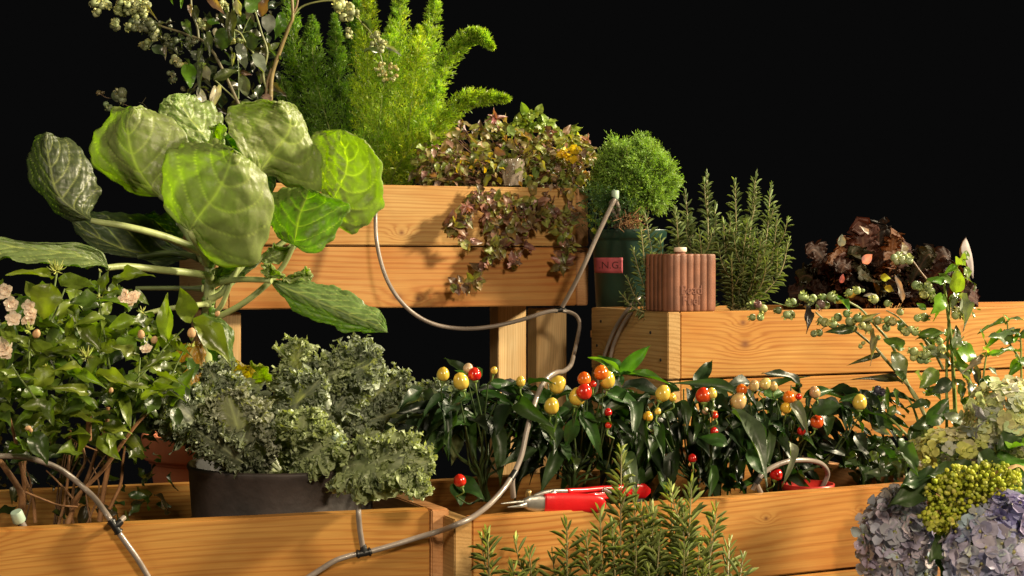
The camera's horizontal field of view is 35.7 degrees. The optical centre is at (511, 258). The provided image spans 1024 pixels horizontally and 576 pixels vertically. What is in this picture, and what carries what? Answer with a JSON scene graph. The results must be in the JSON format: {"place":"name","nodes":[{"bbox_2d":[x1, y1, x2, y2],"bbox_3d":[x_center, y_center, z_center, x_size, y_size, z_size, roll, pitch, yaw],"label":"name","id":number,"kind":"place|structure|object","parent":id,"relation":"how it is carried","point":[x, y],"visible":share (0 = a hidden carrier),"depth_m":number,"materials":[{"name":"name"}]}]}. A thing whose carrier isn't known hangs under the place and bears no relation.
{"place":"outdoors","nodes":[
{"label":"outdoors","id":0,"kind":"place"},
{"bbox_2d":[141,431,195,482],"bbox_3d":[-0.584,0.432,3.020,0.236,0.204,0.236,0,0,0],"label":"clay pot","id":1,"kind":"object","parent":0,"point":[175,462],"visible":0.14,"depth_m":2.92,"materials":[{"name":"ceramic"}]},
{"bbox_2d":[0,93,386,384],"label":"brussels sprout plant","id":2,"kind":"object","parent":1,"relation":"in","point":[198,170],"visible":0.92,"depth_m":2.91,"materials":[{"name":"green plant"}]},
{"bbox_2d":[0,0,1023,543],"label":"sky","id":3,"kind":"structure","parent":0,"point":[910,113],"materials":[{"name":"black"}]},
{"bbox_2d":[978,314,1023,377],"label":"plant","id":4,"kind":"object","parent":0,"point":[1005,337],"visible":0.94,"depth_m":3.01,"materials":[{"name":"green plant"}]},
{"label":"paving","id":5,"kind":"structure","parent":0,"visible":0},
{"bbox_2d":[0,482,448,575],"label":"wooden planter","id":6,"kind":"object","parent":5,"relation":"on","point":[177,541],"visible":0.67,"depth_m":2.41,"materials":[{"name":"brown wood"}]},
{"bbox_2d":[10,509,26,525],"bbox_3d":[-0.722,0.389,2.338,0.019,0.043,0.033,0,0,27],"label":"capped hose stub","id":7,"kind":"object","parent":6,"relation":"in","point":[18,517],"visible":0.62,"depth_m":2.33,"materials":[{"name":"white plastic"}]},
{"bbox_2d":[0,453,150,575],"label":"watering hose","id":8,"kind":"object","parent":6,"relation":"in","point":[114,525],"visible":0.99,"depth_m":2.34,"materials":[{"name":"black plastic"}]},
{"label":"soil","id":9,"kind":"object","parent":6,"relation":"in","visible":0},
{"bbox_2d":[0,258,230,524],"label":"jasmine bush","id":10,"kind":"object","parent":9,"relation":"in","point":[46,309],"visible":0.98,"depth_m":2.38,"materials":[{"name":"green plant"}]},
{"bbox_2d":[186,454,372,517],"bbox_3d":[-0.377,0.457,2.613,0.310,0.247,0.310,0,0,0],"label":"planting tub","id":11,"kind":"object","parent":9,"relation":"on","point":[215,493],"visible":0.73,"depth_m":2.48,"materials":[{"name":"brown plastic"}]},
{"bbox_2d":[142,332,453,504],"bbox_3d":[-0.344,0.248,2.567,0.502,0.256,0.415,0,0,0],"label":"kale plant","id":12,"kind":"object","parent":11,"relation":"in","point":[357,386],"visible":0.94,"depth_m":2.48,"materials":[{"name":"green plant"}]},
{"bbox_2d":[179,183,587,475],"bbox_3d":[-0.314,0.441,3.851,0.900,1.218,0.430,0,0,-22],"label":"wooden planter","id":13,"kind":"object","parent":5,"relation":"on","point":[424,257],"visible":0.41,"depth_m":3.69,"materials":[{"name":"brown wood"}]},
{"bbox_2d":[306,190,620,575],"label":"watering hose","id":14,"kind":"object","parent":13,"relation":"on","point":[364,551],"visible":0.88,"depth_m":2.61,"materials":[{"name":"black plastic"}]},
{"bbox_2d":[501,158,524,185],"bbox_3d":[0.003,-0.204,3.769,0.056,0.062,0.055,0,0,0],"label":"plastic cup","id":15,"kind":"object","parent":13,"relation":"on","point":[511,177],"visible":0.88,"depth_m":3.75,"materials":[{"name":"beige plastic"}]},
{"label":"soil","id":16,"kind":"object","parent":13,"relation":"in","visible":0},
{"bbox_2d":[88,0,400,113],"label":"blueberry bush","id":17,"kind":"object","parent":16,"relation":"on","point":[200,68],"visible":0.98,"depth_m":3.70,"materials":[{"name":"green plant"}]},
{"bbox_2d":[275,0,512,184],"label":"foxtail fern","id":18,"kind":"object","parent":16,"relation":"in","point":[407,140],"visible":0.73,"depth_m":3.89,"materials":[{"name":"green plant"}]},
{"bbox_2d":[408,102,599,295],"bbox_3d":[-0.011,-0.146,3.877,0.542,0.469,0.391,0,0,-21],"label":"trailing plant","id":19,"kind":"object","parent":16,"relation":"on","point":[548,169],"visible":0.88,"depth_m":3.75,"materials":[{"name":"green plant"}]},
{"bbox_2d":[403,461,940,575],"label":"wooden planter","id":20,"kind":"object","parent":5,"relation":"on","point":[805,532],"visible":0.27,"depth_m":2.71,"materials":[{"name":"brown wood"}]},
{"bbox_2d":[500,483,650,512],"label":"garden secateurs","id":21,"kind":"object","parent":20,"relation":"on","point":[575,499],"visible":0.89,"depth_m":2.54,"materials":[{"name":"metal"}]},
{"bbox_2d":[468,443,758,575],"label":"rosemary plant","id":22,"kind":"object","parent":20,"relation":"in","point":[651,556],"visible":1,"depth_m":2.47,"materials":[{"name":"green plant"}]},
{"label":"soil","id":23,"kind":"object","parent":20,"relation":"in","visible":0},
{"bbox_2d":[383,357,554,506],"bbox_3d":[-0.063,0.288,2.678,0.285,0.244,0.444,0,0,0],"label":"pepper plant","id":24,"kind":"object","parent":23,"relation":"in","point":[453,422],"visible":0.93,"depth_m":2.59,"materials":[{"name":"green plant"}]},
{"bbox_2d":[478,346,676,504],"bbox_3d":[0.119,0.312,2.761,0.350,0.317,0.414,0,0,0],"label":"pepper plant","id":25,"kind":"object","parent":23,"relation":"on","point":[558,447],"visible":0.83,"depth_m":2.66,"materials":[{"name":"green plant"}]},
{"bbox_2d":[588,361,778,502],"bbox_3d":[0.261,0.330,2.829,0.415,0.288,0.314,0,0,-33],"label":"pepper plant","id":26,"kind":"object","parent":23,"relation":"on","point":[671,432],"visible":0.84,"depth_m":2.73,"materials":[{"name":"green plant"}]},
{"bbox_2d":[670,369,914,496],"bbox_3d":[0.532,0.348,2.971,0.641,0.296,0.352,0,0,-39],"label":"pepper plant","id":27,"kind":"object","parent":23,"relation":"on","point":[771,431],"visible":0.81,"depth_m":2.85,"materials":[{"name":"green plant"}]},
{"bbox_2d":[781,480,834,490],"bbox_3d":[0.531,0.450,2.855,0.095,0.093,0.095,0,0,0],"label":"red pot","id":28,"kind":"object","parent":23,"relation":"on","point":[812,484],"visible":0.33,"depth_m":2.85,"materials":[{"name":"plastic"}]},
{"bbox_2d":[750,458,829,492],"bbox_3d":[0.497,0.387,2.793,0.042,0.079,0.213,0,0,44],"label":"watering hose","id":29,"kind":"object","parent":28,"relation":"in","point":[758,480],"visible":0.86,"depth_m":2.76,"materials":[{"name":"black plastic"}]},
{"bbox_2d":[746,250,989,503],"bbox_3d":[0.687,0.233,2.988,0.501,0.496,0.239,0,0,0],"label":"blueberry bush","id":30,"kind":"object","parent":23,"relation":"on","point":[938,413],"visible":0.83,"depth_m":2.95,"materials":[{"name":"green plant"}]},
{"bbox_2d":[979,346,1006,386],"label":"seedling","id":31,"kind":"object","parent":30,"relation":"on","point":[994,352],"visible":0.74,"depth_m":2.94,"materials":[{"name":"green plant"}]},
{"bbox_2d":[850,375,1023,575],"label":"hydrangea bush","id":32,"kind":"object","parent":23,"relation":"on","point":[900,531],"visible":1,"depth_m":2.62,"materials":[{"name":"purple plant"}]},
{"bbox_2d":[592,302,1023,489],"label":"wooden planter","id":33,"kind":"object","parent":5,"relation":"on","point":[725,340],"visible":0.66,"depth_m":3.41,"materials":[{"name":"brown wood"}]},
{"bbox_2d":[595,296,644,391],"bbox_3d":[0.226,0.190,3.475,0.043,0.219,0.179,0,0,-37],"label":"watering hose","id":34,"kind":"object","parent":33,"relation":"hanging from","point":[622,316],"visible":0.59,"depth_m":3.46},
{"bbox_2d":[645,247,715,311],"bbox_3d":[0.354,0.043,3.342,0.127,0.134,0.107,0,0,-27],"label":"fluted flask","id":35,"kind":"object","parent":33,"relation":"on","point":[679,280],"visible":1,"depth_m":3.30,"materials":[{"name":"brown ceramic"}]},
{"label":"soil","id":36,"kind":"object","parent":33,"relation":"in","visible":0},
{"bbox_2d":[618,168,795,319],"bbox_3d":[0.409,-0.035,3.475,0.441,0.333,0.182,0,0,-20],"label":"rosemary plant","id":37,"kind":"object","parent":36,"relation":"on","point":[738,270],"visible":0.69,"depth_m":3.48,"materials":[{"name":"green plant"}]},
{"bbox_2d":[788,217,979,308],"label":"coral bells plant","id":38,"kind":"object","parent":36,"relation":"on","point":[862,254],"visible":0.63,"depth_m":3.69,"materials":[{"name":"red plant"}]},
{"bbox_3d":[0.274,0.611,3.760,0.170,0.879,0.150,0,0,0],"label":"plant stand","id":39,"kind":"object","parent":5,"relation":"on","visible":0},
{"bbox_2d":[589,229,666,306],"bbox_3d":[0.275,0.051,3.760,0.184,0.238,0.184,0,0,0],"label":"nursery pot","id":40,"kind":"object","parent":39,"relation":"on","point":[612,256],"visible":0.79,"depth_m":3.69,"materials":[{"name":"green plastic"}]},
{"bbox_2d":[582,199,615,233],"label":"pot weed","id":41,"kind":"object","parent":40,"relation":"in","point":[593,230],"visible":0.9,"depth_m":3.68,"materials":[{"name":"green plant"}]},
{"bbox_2d":[572,129,684,233],"bbox_3d":[0.275,-0.179,3.733,0.277,0.260,0.210,0,0,0],"label":"dwarf conifer","id":42,"kind":"object","parent":40,"relation":"on","point":[640,170],"visible":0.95,"depth_m":3.69,"materials":[{"name":"green plant"}]}
]}

